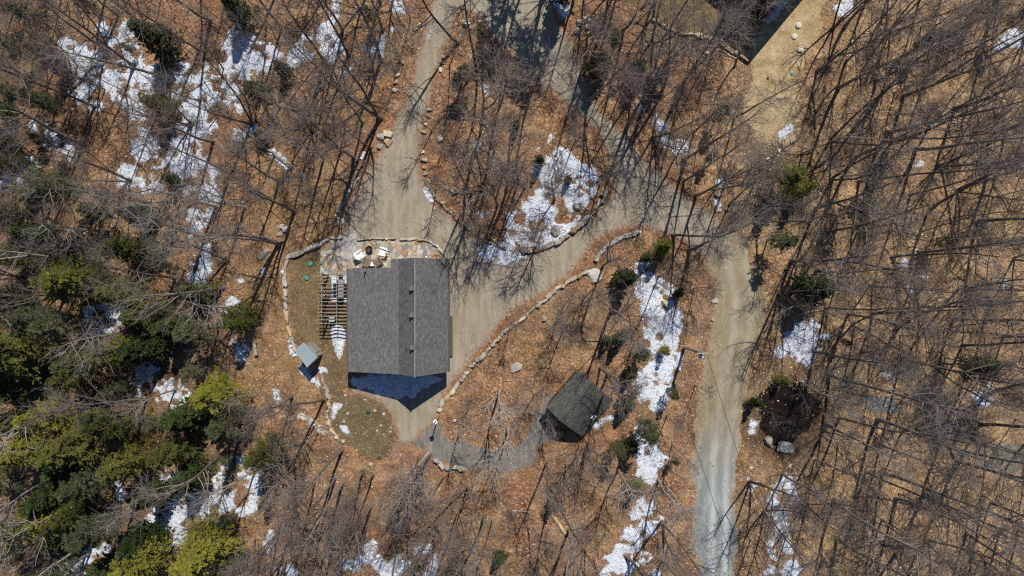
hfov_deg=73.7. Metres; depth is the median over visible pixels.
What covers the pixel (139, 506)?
spruce tree
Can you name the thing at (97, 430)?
hemlock tree
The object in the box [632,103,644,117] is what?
snow patch
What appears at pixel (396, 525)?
sapling
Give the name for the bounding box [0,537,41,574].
pine tree
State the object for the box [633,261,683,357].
snow patch
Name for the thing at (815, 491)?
bare tree
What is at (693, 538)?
shrub
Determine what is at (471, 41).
bare tree
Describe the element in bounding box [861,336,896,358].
shrub
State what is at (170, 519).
snow patch
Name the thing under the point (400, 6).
sapling
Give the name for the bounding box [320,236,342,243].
stone wall
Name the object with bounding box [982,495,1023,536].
sapling
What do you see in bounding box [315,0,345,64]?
snow patch
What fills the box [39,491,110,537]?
hemlock tree
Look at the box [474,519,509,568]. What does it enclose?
sapling
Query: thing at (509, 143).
bare tree
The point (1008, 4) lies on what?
shrub
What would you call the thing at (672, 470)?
fallen log
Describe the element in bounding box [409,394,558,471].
footpath
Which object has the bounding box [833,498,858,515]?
shrub
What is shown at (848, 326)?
shrub
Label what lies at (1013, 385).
bare tree
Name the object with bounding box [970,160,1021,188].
sapling
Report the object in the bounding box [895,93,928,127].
shrub
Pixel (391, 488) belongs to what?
shrub
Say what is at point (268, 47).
snow patch
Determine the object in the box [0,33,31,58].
pine tree
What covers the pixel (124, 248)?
hemlock tree
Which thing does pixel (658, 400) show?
snow patch
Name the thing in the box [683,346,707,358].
utility pole
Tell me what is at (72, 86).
fallen log
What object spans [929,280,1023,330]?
bare tree
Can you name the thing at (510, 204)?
sapling
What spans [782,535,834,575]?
bare tree
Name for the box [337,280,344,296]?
dining table
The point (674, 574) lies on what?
bare tree
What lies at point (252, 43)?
bare tree
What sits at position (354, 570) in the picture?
snow patch
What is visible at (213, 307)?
bare tree
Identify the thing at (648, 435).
pine tree
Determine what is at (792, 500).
shrub
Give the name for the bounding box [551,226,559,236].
boulder
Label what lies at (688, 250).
bare tree
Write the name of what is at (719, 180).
sapling
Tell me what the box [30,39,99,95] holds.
sapling
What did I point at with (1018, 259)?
bare tree
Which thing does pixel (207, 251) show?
bare tree
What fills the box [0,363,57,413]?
hemlock tree
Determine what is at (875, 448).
bare tree
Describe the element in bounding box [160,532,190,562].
shrub
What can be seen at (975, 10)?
sapling
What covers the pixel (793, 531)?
bare tree
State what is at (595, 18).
shrub
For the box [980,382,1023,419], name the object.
sapling
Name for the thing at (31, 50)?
sapling
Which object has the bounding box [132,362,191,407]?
snow patch
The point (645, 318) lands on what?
sapling
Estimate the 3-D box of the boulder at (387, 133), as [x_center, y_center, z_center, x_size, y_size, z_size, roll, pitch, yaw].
[-11.590,-14.397,63.834,0.955,0.537,0.658,10,90,0]
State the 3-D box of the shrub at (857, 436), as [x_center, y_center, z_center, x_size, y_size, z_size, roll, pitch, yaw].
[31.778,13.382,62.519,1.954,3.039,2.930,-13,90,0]
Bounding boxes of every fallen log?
[66,53,108,93]
[242,127,292,169]
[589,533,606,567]
[660,460,687,482]
[662,480,692,519]
[929,266,1014,305]
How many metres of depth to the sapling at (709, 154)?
60.35 m
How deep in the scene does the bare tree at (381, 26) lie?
61.95 m
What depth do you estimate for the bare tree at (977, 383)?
52.73 m
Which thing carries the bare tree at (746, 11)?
on the ground at (588, 322)
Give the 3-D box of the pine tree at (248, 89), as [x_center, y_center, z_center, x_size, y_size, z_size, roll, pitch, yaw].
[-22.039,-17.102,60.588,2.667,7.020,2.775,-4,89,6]
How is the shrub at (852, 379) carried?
on the ground at (588, 322)
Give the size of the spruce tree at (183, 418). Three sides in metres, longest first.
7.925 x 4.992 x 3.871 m
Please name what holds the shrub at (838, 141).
on the ground at (588, 322)
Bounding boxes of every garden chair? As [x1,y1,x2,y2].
[353,249,364,260]
[361,257,371,266]
[372,256,383,267]
[378,247,388,256]
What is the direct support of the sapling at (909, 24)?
on the ground at (588, 322)
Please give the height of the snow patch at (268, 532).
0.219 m
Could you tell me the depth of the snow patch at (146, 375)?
62.38 m
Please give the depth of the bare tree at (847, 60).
54.38 m
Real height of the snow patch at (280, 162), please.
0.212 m
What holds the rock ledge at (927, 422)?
on the ground at (588, 322)
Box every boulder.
[257,249,269,259]
[282,226,288,231]
[338,218,343,225]
[359,151,365,159]
[376,133,383,140]
[383,130,392,137]
[383,138,392,146]
[491,239,500,245]
[511,362,522,372]
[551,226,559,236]
[574,28,579,34]
[574,205,579,209]
[576,19,583,26]
[586,268,601,282]
[601,188,607,195]
[764,436,772,446]
[777,441,794,452]
[822,423,827,429]
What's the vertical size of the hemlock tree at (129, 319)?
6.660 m
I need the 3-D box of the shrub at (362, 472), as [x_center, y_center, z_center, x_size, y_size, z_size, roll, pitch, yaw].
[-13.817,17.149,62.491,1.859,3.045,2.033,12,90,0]
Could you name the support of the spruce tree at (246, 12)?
on the ground at (588, 322)
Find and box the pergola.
[317,271,346,324]
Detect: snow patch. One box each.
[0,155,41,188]
[57,18,208,122]
[57,542,111,575]
[83,302,131,338]
[84,460,127,501]
[114,363,153,395]
[116,126,166,193]
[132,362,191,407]
[145,454,263,548]
[164,27,266,212]
[185,207,214,298]
[220,295,241,313]
[228,332,249,363]
[231,123,258,144]
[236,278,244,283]
[255,36,284,78]
[260,267,265,274]
[261,528,274,552]
[268,147,292,170]
[271,388,281,405]
[276,563,300,575]
[286,31,315,69]
[286,339,297,357]
[298,364,320,387]
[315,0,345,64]
[316,366,327,374]
[329,552,362,573]
[330,324,345,359]
[330,402,342,419]
[337,60,357,76]
[339,425,349,434]
[350,373,442,398]
[353,538,410,575]
[362,33,389,58]
[389,0,405,14]
[413,543,434,557]
[422,185,434,203]
[423,553,438,575]
[476,210,489,219]
[477,146,599,266]
[479,84,489,95]
[546,133,554,143]
[553,0,571,19]
[592,415,616,429]
[599,543,652,575]
[619,496,665,554]
[631,350,683,388]
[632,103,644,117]
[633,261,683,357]
[633,425,669,485]
[635,381,673,413]
[651,113,671,149]
[671,136,690,157]
[712,198,721,207]
[714,178,729,187]
[747,417,758,435]
[747,480,758,492]
[764,0,786,23]
[765,526,779,562]
[766,464,803,534]
[772,316,822,368]
[777,123,793,139]
[779,558,803,575]
[780,534,793,555]
[819,333,830,340]
[832,0,853,17]
[881,371,896,381]
[899,257,910,269]
[906,284,913,294]
[914,160,924,168]
[970,382,994,408]
[989,27,1023,52]
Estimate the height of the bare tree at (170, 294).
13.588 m
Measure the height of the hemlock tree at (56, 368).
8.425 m
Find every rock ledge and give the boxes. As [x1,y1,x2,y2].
[920,419,944,437]
[974,439,1023,473]
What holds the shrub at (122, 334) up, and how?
on the ground at (588, 322)
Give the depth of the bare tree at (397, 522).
56.36 m
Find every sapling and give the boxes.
[0,0,49,25]
[0,4,78,66]
[0,35,48,73]
[0,49,77,93]
[0,116,43,139]
[0,136,32,186]
[0,202,41,222]
[0,216,17,247]
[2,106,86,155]
[12,18,69,65]
[19,236,65,269]
[24,43,105,94]
[25,251,60,272]
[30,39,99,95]
[49,185,97,214]
[54,127,107,167]
[60,233,114,274]
[61,271,115,301]
[67,171,120,201]
[70,58,122,89]
[70,235,120,268]
[77,250,135,285]
[80,173,154,214]
[85,220,141,256]
[96,89,148,120]
[97,182,167,213]
[99,195,143,233]
[101,203,140,228]
[139,1,186,35]
[140,246,166,273]
[146,16,197,57]
[174,172,220,212]
[178,19,223,69]
[184,0,232,31]
[201,99,250,126]
[207,154,250,181]
[207,386,265,420]
[211,555,248,575]
[213,100,242,130]
[220,538,255,575]
[223,65,267,108]
[227,539,271,575]
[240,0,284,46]
[241,448,295,489]
[243,0,267,27]
[246,7,316,66]
[251,115,297,156]
[254,46,318,89]
[260,160,307,196]
[262,413,314,454]
[265,490,302,524]
[275,32,319,80]
[275,94,321,140]
[281,431,318,470]
[282,91,331,128]
[290,182,334,221]
[301,526,344,563]
[311,506,337,548]
[312,147,347,171]
[322,548,351,575]
[326,472,363,519]
[337,510,376,553]
[351,522,370,561]
[374,56,403,73]
[376,504,413,542]
[390,0,422,19]
[393,97,439,131]
[395,473,428,509]
[407,466,445,532]
[414,552,443,575]
[415,173,454,200]
[423,120,451,142]
[430,514,448,543]
[432,535,471,570]
[435,28,466,71]
[444,67,477,119]
[447,548,469,575]
[453,93,480,131]
[454,391,477,417]
[455,519,478,558]
[461,210,504,242]
[471,130,511,162]
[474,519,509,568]
[485,148,536,193]
[490,553,509,575]
[495,304,525,339]
[496,186,526,215]
[497,47,527,76]
[501,237,536,265]
[508,61,530,92]
[517,216,550,267]
[517,527,564,569]
[553,118,600,151]
[555,467,587,505]
[559,100,584,134]
[565,457,591,494]
[576,1,626,49]
[580,0,631,39]
[580,440,612,491]
[584,153,633,198]
[590,44,630,83]
[594,463,622,497]
[620,50,648,94]
[621,468,649,504]
[623,557,658,575]
[628,301,671,333]
[629,556,657,575]
[654,74,689,107]
[656,255,692,298]
[662,410,693,440]
[666,81,698,111]
[670,444,699,474]
[678,56,716,106]
[694,370,721,400]
[696,146,723,164]
[706,0,765,51]
[707,167,736,194]
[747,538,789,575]
[757,189,795,226]
[775,162,816,189]
[784,180,828,216]
[784,247,824,279]
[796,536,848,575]
[799,358,843,385]
[801,116,876,161]
[805,141,872,184]
[813,304,852,320]
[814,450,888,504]
[822,262,857,306]
[827,498,867,530]
[829,321,883,346]
[831,558,870,575]
[836,212,886,236]
[837,442,906,495]
[840,161,885,186]
[841,326,891,378]
[847,92,885,119]
[856,486,933,529]
[867,488,948,533]
[869,352,951,399]
[876,514,917,550]
[879,355,926,387]
[886,389,954,425]
[887,5,926,46]
[887,89,955,126]
[894,67,943,95]
[896,244,939,284]
[896,279,936,303]
[897,102,952,149]
[898,493,977,539]
[899,326,969,356]
[904,390,966,422]
[909,91,956,133]
[917,548,988,575]
[918,275,956,296]
[920,0,991,34]
[921,196,997,238]
[927,243,979,263]
[933,325,1020,376]
[934,548,992,575]
[936,461,985,494]
[937,0,1003,30]
[937,214,1013,251]
[937,315,1016,349]
[939,352,1005,381]
[945,309,1023,345]
[945,413,1004,447]
[947,99,1019,152]
[950,1,1006,37]
[950,347,1023,393]
[960,0,1013,32]
[960,270,1014,294]
[967,371,1023,416]
[968,139,1023,176]
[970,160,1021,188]
[977,550,1021,575]
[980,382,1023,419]
[981,435,1022,467]
[981,519,1023,565]
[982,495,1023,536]
[983,380,1023,417]
[984,441,1022,458]
[985,192,1023,225]
[990,350,1022,393]
[992,180,1023,201]
[999,114,1023,143]
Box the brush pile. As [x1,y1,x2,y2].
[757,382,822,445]
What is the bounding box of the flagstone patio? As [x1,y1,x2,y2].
[319,231,444,277]
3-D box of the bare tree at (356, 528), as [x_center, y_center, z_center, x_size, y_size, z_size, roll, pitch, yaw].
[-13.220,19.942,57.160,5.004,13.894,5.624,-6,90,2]
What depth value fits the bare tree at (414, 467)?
54.05 m
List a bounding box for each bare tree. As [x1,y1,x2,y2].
[0,0,109,51]
[0,13,57,62]
[0,38,96,116]
[0,62,35,80]
[0,71,85,148]
[0,112,37,157]
[0,124,139,199]
[0,151,56,198]
[0,152,108,234]
[0,163,28,214]
[0,211,99,310]
[0,225,37,263]
[0,232,48,280]
[0,260,25,284]
[0,275,87,323]
[0,297,54,344]
[0,381,94,438]
[0,410,62,467]
[0,482,50,545]
[0,502,80,571]
[6,0,134,66]
[16,195,110,253]
[20,42,89,103]
[28,21,171,103]
[35,541,87,575]
[38,307,126,378]
[39,359,148,422]
[60,166,160,240]
[73,241,175,303]
[75,55,192,142]
[76,303,127,371]
[83,0,199,50]
[91,488,155,543]
[98,0,118,16]
[98,0,165,48]
[105,171,218,251]
[106,269,225,333]
[109,83,214,161]
[109,388,176,434]
[116,432,241,533]
[121,182,204,260]
[128,120,231,174]
[130,204,229,271]
[136,67,200,119]
[137,0,212,51]
[142,166,281,270]
[154,469,256,529]
[159,29,274,152]
[174,145,246,224]
[175,269,241,331]
[191,123,295,253]
[199,199,281,273]
[203,510,306,575]
[204,116,295,192]
[205,532,280,575]
[211,2,271,57]
[212,129,274,161]
[228,390,293,450]
[233,555,286,575]
[234,380,324,434]
[234,425,315,525]
[243,527,334,575]
[245,58,322,168]
[254,448,361,545]
[255,482,315,555]
[258,98,323,165]
[259,0,282,28]
[259,0,339,60]
[263,477,335,571]
[267,85,340,167]
[268,30,383,130]
[270,466,352,573]
[288,0,370,31]
[291,105,383,181]
[302,0,349,56]
[304,14,397,118]
[305,0,393,63]
[306,467,377,554]
[308,62,365,134]
[308,525,356,575]
[318,496,375,570]
[321,548,352,575]
[327,474,373,542]
[329,108,371,151]
[344,518,441,574]
[359,449,431,531]
[365,0,383,31]
[372,489,425,543]
[382,432,457,511]
[385,513,470,575]
[389,452,492,574]
[391,0,459,52]
[392,548,398,574]
[398,558,427,575]
[413,125,481,197]
[419,0,514,74]
[426,157,492,238]
[426,515,519,575]
[445,151,527,215]
[448,31,525,126]
[449,93,515,176]
[450,410,490,462]
[452,113,520,188]
[452,427,533,502]
[460,43,535,128]
[474,391,497,419]
[477,113,555,188]
[480,154,537,205]
[482,134,540,185]
[483,381,531,445]
[502,196,561,263]
[505,371,555,416]
[506,559,560,575]
[512,36,575,106]
[519,154,578,206]
[520,487,603,574]
[522,455,572,525]
[530,412,565,449]
[538,313,582,354]
[546,299,579,331]
[547,442,622,495]
[555,283,583,314]
[565,527,629,575]
[570,540,608,575]
[572,4,618,80]
[575,269,660,355]
[578,285,606,317]
[584,213,641,299]
[585,24,663,119]
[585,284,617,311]
[590,360,648,434]
[594,52,675,122]
[595,367,656,413]
[600,31,694,129]
[602,463,663,531]
[607,0,632,30]
[612,330,660,362]
[613,96,728,168]
[615,0,696,35]
[617,2,707,115]
[624,555,684,575]
[627,0,729,98]
[632,0,716,61]
[647,506,736,575]
[648,22,715,105]
[652,0,656,18]
[654,478,712,544]
[656,110,706,180]
[661,0,713,39]
[661,557,702,575]
[666,0,753,92]
[671,201,752,268]
[681,87,781,164]
[682,113,763,182]
[683,0,755,79]
[684,1,738,59]
[686,187,778,261]
[692,70,766,142]
[692,274,726,302]
[694,128,792,224]
[699,16,763,59]
[726,0,795,68]
[727,0,757,27]
[728,131,793,192]
[728,144,800,217]
[736,62,819,117]
[748,459,845,566]
[753,194,854,247]
[755,119,816,176]
[760,493,832,574]
[762,275,889,342]
[781,449,866,549]
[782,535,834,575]
[789,213,913,303]
[798,366,882,425]
[801,462,888,575]
[809,237,943,323]
[812,0,882,29]
[812,328,946,395]
[814,152,923,228]
[815,0,931,72]
[816,106,935,203]
[821,185,938,264]
[821,558,838,575]
[824,277,949,333]
[825,421,933,504]
[826,352,994,444]
[829,50,939,163]
[832,497,981,575]
[834,87,962,184]
[834,536,959,575]
[836,9,959,124]
[838,395,972,467]
[843,0,899,28]
[844,0,954,63]
[844,250,950,298]
[846,303,969,365]
[848,4,989,115]
[851,289,931,366]
[857,142,1023,208]
[864,464,997,549]
[866,253,993,323]
[868,183,949,252]
[871,265,1010,342]
[872,400,1023,516]
[873,1,1022,82]
[879,435,990,502]
[880,437,1023,546]
[882,518,956,575]
[885,53,1023,172]
[885,60,1023,147]
[889,0,995,38]
[889,210,1023,285]
[892,0,1005,80]
[893,482,1023,573]
[894,552,934,575]
[895,369,963,407]
[901,14,1023,98]
[901,345,1023,429]
[902,283,1023,331]
[902,414,1011,466]
[904,271,1023,324]
[908,142,1023,196]
[913,104,1023,215]
[916,193,1023,272]
[923,492,1023,572]
[924,537,1023,575]
[925,0,1023,79]
[928,129,1023,212]
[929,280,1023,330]
[930,35,1023,124]
[936,122,1023,197]
[941,441,1023,513]
[944,0,1014,35]
[952,70,1023,127]
[952,293,1023,369]
[954,428,1023,503]
[955,143,1023,236]
[956,235,1023,330]
[960,313,1023,352]
[962,345,1023,400]
[965,532,1023,575]
[975,0,1023,14]
[975,98,1023,144]
[977,37,1023,60]
[977,204,1023,259]
[979,413,1023,469]
[979,505,1022,527]
[983,559,1004,575]
[984,64,1023,87]
[987,352,1023,396]
[989,501,1022,516]
[1002,334,1023,337]
[1012,254,1023,261]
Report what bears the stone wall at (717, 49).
on the ground at (588, 322)
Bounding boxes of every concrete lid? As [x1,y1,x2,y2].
[795,22,801,28]
[797,46,803,52]
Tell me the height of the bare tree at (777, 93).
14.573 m
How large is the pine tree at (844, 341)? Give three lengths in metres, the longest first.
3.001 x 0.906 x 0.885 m
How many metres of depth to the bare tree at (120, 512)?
55.77 m
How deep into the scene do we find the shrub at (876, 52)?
62.81 m
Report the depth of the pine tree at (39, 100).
60.42 m
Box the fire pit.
[366,246,371,251]
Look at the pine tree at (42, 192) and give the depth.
55.99 m
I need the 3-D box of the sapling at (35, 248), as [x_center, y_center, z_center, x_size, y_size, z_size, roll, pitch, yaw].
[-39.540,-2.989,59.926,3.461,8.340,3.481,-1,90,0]
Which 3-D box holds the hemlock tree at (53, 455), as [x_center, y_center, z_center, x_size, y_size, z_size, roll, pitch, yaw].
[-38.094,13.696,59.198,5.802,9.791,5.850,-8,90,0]
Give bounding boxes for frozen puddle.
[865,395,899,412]
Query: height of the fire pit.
0.415 m
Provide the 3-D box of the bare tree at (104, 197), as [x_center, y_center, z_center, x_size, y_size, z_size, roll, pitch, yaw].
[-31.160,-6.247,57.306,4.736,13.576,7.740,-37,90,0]
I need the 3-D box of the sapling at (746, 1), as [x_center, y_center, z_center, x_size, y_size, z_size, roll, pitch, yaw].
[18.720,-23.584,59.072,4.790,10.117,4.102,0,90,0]
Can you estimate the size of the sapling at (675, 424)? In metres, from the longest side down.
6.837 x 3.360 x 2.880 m
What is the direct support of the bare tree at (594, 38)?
on the ground at (588, 322)
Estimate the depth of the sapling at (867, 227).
58.94 m
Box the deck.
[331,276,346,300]
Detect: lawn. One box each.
[286,248,352,389]
[327,380,395,460]
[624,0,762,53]
[741,0,825,145]
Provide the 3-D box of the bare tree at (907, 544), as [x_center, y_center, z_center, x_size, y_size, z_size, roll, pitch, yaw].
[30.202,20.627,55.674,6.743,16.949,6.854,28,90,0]
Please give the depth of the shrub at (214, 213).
61.41 m
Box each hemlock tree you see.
[0,152,50,175]
[0,199,35,227]
[0,240,40,273]
[0,306,76,384]
[0,354,60,394]
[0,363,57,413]
[0,398,35,444]
[0,430,48,473]
[0,441,31,472]
[0,486,78,552]
[12,390,82,437]
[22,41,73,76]
[26,342,82,368]
[27,248,122,311]
[30,407,114,474]
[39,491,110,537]
[44,370,102,394]
[48,333,128,381]
[81,333,148,370]
[83,400,155,442]
[93,274,159,316]
[95,428,161,484]
[101,229,166,271]
[107,531,175,575]
[118,298,172,334]
[137,92,180,119]
[145,430,209,469]
[161,171,184,187]
[165,507,246,575]
[177,275,219,310]
[188,365,252,418]
[213,549,246,575]
[218,298,262,334]
[242,424,291,471]
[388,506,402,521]
[621,366,637,380]
[626,476,644,495]
[648,237,672,261]
[650,67,668,85]
[657,344,670,355]
[762,163,809,201]
[773,371,791,386]
[789,180,817,203]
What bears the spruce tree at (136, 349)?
on the ground at (588, 322)
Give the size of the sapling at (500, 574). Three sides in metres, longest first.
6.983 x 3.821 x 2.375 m
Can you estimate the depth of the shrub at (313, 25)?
63.03 m
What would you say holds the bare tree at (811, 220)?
on the ground at (588, 322)
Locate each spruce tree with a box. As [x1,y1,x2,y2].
[0,101,17,120]
[0,129,27,160]
[0,280,40,313]
[4,217,63,254]
[17,471,89,516]
[36,524,91,554]
[39,232,86,265]
[39,456,101,484]
[78,548,134,575]
[113,330,173,366]
[114,513,171,561]
[117,200,155,231]
[126,18,184,69]
[129,473,178,510]
[146,308,201,345]
[159,383,218,433]
[163,451,211,494]
[220,0,259,30]
[272,60,293,80]
[413,562,422,575]
[494,549,510,566]
[509,119,520,129]
[533,154,544,168]
[563,175,572,185]
[581,49,610,80]
[601,335,612,345]
[611,265,637,289]
[611,327,627,344]
[616,393,635,413]
[619,435,637,453]
[639,250,652,262]
[672,287,684,300]
[746,395,765,408]
[788,269,837,311]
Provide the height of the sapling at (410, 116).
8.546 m
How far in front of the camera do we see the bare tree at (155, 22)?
54.59 m
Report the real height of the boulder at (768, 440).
0.815 m
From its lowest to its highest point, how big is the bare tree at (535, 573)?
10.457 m
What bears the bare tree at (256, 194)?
on the ground at (588, 322)
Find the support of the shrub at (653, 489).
on the ground at (588, 322)
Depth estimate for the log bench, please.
63.50 m
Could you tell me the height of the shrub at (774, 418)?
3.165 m
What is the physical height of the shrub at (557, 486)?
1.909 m
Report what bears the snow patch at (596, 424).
on the ground at (588, 322)
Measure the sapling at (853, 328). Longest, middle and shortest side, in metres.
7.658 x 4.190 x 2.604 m
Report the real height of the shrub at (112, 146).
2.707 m
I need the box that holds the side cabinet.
[329,317,335,321]
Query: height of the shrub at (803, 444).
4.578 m
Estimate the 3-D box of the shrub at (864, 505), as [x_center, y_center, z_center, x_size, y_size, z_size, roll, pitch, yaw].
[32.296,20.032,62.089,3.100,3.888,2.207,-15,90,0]
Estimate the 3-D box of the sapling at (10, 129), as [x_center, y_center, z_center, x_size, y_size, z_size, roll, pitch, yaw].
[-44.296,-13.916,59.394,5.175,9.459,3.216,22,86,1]
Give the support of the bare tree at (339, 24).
on the ground at (588, 322)
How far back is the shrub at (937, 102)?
62.78 m
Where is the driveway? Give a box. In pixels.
[339,0,760,445]
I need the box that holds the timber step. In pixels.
[450,316,452,355]
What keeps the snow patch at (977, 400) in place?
on the ground at (588, 322)
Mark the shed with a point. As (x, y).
(308, 354)
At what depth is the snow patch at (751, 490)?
63.98 m
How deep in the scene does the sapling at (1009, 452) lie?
59.20 m
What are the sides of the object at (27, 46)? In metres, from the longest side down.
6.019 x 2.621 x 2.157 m
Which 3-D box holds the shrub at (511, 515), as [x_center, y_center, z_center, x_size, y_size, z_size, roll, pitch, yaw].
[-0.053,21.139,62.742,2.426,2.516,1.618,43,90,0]
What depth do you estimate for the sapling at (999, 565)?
59.30 m
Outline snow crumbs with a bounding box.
[27,26,776,575]
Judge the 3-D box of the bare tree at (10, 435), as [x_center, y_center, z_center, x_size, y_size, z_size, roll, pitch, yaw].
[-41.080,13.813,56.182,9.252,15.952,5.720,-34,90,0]
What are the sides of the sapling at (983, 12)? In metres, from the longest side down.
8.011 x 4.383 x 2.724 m
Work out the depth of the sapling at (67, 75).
57.40 m
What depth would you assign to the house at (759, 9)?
62.61 m
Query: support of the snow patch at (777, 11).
on the lawn at (775, 52)
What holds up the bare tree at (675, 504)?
on the ground at (588, 322)
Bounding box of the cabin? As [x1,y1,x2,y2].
[546,370,613,435]
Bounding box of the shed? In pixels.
[294,342,322,366]
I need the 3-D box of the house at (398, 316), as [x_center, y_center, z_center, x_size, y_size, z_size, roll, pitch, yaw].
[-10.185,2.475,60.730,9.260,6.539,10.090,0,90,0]
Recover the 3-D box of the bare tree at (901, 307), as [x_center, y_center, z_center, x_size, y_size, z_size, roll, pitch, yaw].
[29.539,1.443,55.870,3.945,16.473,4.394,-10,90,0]
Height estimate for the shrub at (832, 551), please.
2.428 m
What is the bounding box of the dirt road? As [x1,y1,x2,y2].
[689,234,768,575]
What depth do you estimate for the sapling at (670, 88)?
60.07 m
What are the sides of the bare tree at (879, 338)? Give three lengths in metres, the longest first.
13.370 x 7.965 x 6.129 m
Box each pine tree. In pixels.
[0,2,16,14]
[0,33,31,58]
[0,79,56,109]
[0,297,63,332]
[0,467,43,500]
[0,518,17,532]
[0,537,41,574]
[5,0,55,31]
[6,164,94,212]
[23,564,51,575]
[26,130,68,152]
[26,306,94,345]
[29,91,71,118]
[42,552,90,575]
[53,462,124,501]
[60,508,133,555]
[72,0,112,20]
[75,202,117,225]
[76,404,122,430]
[94,380,137,400]
[118,42,138,55]
[141,209,179,225]
[141,409,170,434]
[145,299,183,318]
[153,258,184,275]
[172,313,217,345]
[179,360,208,382]
[204,411,240,444]
[205,448,236,473]
[216,513,237,529]
[231,402,255,423]
[241,80,280,109]
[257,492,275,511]
[363,4,376,23]
[446,557,458,575]
[449,71,464,91]
[456,63,472,82]
[473,21,487,43]
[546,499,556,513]
[549,0,567,5]
[608,439,627,459]
[609,27,623,50]
[631,344,653,364]
[632,57,648,76]
[633,416,662,446]
[665,387,679,400]
[672,456,680,465]
[704,154,715,162]
[710,103,730,125]
[767,229,800,252]
[836,198,878,223]
[836,338,853,346]
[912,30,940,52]
[927,238,958,248]
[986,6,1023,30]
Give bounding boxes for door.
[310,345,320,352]
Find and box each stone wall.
[282,259,295,351]
[285,243,322,258]
[297,412,327,435]
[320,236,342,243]
[320,277,325,319]
[321,375,344,442]
[334,177,360,227]
[357,237,395,240]
[399,237,447,258]
[425,180,482,238]
[433,458,465,472]
[437,270,588,412]
[483,239,506,249]
[521,193,608,252]
[594,230,641,261]
[652,18,691,35]
[687,37,735,58]
[691,33,748,61]
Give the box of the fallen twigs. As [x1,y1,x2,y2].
[0,0,1023,575]
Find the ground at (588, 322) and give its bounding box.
[0,0,1023,575]
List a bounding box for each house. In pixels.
[347,257,449,376]
[738,0,779,19]
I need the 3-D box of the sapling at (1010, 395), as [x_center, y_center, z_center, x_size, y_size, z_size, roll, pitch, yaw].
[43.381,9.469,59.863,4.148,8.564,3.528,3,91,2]
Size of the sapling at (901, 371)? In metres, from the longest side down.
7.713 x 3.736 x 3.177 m
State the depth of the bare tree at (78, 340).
55.60 m
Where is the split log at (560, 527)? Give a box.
[553,517,566,534]
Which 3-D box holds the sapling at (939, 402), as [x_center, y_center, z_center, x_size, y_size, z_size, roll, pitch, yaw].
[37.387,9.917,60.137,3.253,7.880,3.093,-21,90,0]
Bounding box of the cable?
[707,355,778,574]
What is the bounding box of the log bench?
[252,342,258,355]
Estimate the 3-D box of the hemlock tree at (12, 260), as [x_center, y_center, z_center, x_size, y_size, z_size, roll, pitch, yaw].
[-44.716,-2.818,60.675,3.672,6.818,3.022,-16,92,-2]
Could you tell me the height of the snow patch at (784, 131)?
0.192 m
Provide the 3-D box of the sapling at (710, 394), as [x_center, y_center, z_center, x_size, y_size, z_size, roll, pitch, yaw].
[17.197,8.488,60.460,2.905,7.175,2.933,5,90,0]
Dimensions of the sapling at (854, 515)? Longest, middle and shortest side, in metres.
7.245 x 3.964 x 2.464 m
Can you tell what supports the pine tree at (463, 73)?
on the ground at (588, 322)
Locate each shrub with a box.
[1,12,34,36]
[59,105,92,126]
[62,43,94,74]
[82,35,119,67]
[101,134,116,151]
[102,19,132,42]
[103,7,136,48]
[105,325,132,338]
[107,105,148,138]
[114,135,154,156]
[125,89,163,127]
[132,382,152,402]
[143,169,173,205]
[159,164,180,187]
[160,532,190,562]
[178,110,204,126]
[181,1,210,21]
[185,344,202,363]
[185,366,226,391]
[196,202,227,226]
[263,151,285,166]
[263,168,287,191]
[280,401,296,424]
[286,164,317,192]
[292,36,319,56]
[307,13,324,29]
[312,66,326,88]
[319,105,337,125]
[321,117,339,134]
[353,467,369,483]
[367,493,388,522]
[375,26,404,60]
[377,472,402,495]
[381,477,405,498]
[411,487,429,512]
[434,528,461,547]
[439,485,465,518]
[504,505,524,529]
[516,558,531,575]
[549,479,564,491]
[561,0,572,9]
[575,531,594,554]
[576,42,591,57]
[584,5,606,27]
[600,24,630,52]
[619,322,641,339]
[629,382,647,400]
[636,273,650,290]
[644,484,675,506]
[657,542,679,568]
[667,95,686,113]
[676,528,713,555]
[725,144,755,170]
[767,410,784,429]
[777,417,808,445]
[780,490,808,509]
[790,393,819,419]
[792,500,812,522]
[793,441,818,469]
[804,250,828,271]
[818,421,842,447]
[820,406,845,431]
[823,508,832,522]
[824,28,855,59]
[827,127,850,146]
[829,397,852,414]
[829,547,853,565]
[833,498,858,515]
[836,315,867,337]
[842,139,870,160]
[843,386,868,408]
[844,85,864,104]
[844,342,865,360]
[844,371,866,394]
[845,423,865,449]
[852,495,880,523]
[856,275,880,297]
[857,111,882,138]
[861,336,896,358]
[867,42,887,60]
[868,339,896,358]
[869,215,899,235]
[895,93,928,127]
[898,539,930,565]
[909,385,939,403]
[909,519,926,538]
[918,418,933,432]
[922,204,945,223]
[923,47,963,72]
[923,162,947,187]
[923,426,962,443]
[925,527,955,548]
[927,93,951,112]
[947,305,974,332]
[963,400,987,419]
[967,182,1003,212]
[985,567,1015,575]
[994,192,1005,206]
[997,0,1022,9]
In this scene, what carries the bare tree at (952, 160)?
on the ground at (588, 322)
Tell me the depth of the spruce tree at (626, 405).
61.95 m
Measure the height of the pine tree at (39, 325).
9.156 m
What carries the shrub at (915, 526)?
on the ground at (588, 322)
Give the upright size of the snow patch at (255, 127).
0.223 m
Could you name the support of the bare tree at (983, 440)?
on the ground at (588, 322)
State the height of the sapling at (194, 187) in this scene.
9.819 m
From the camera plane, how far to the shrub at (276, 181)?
62.18 m
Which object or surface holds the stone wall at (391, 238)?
on the ground at (588, 322)

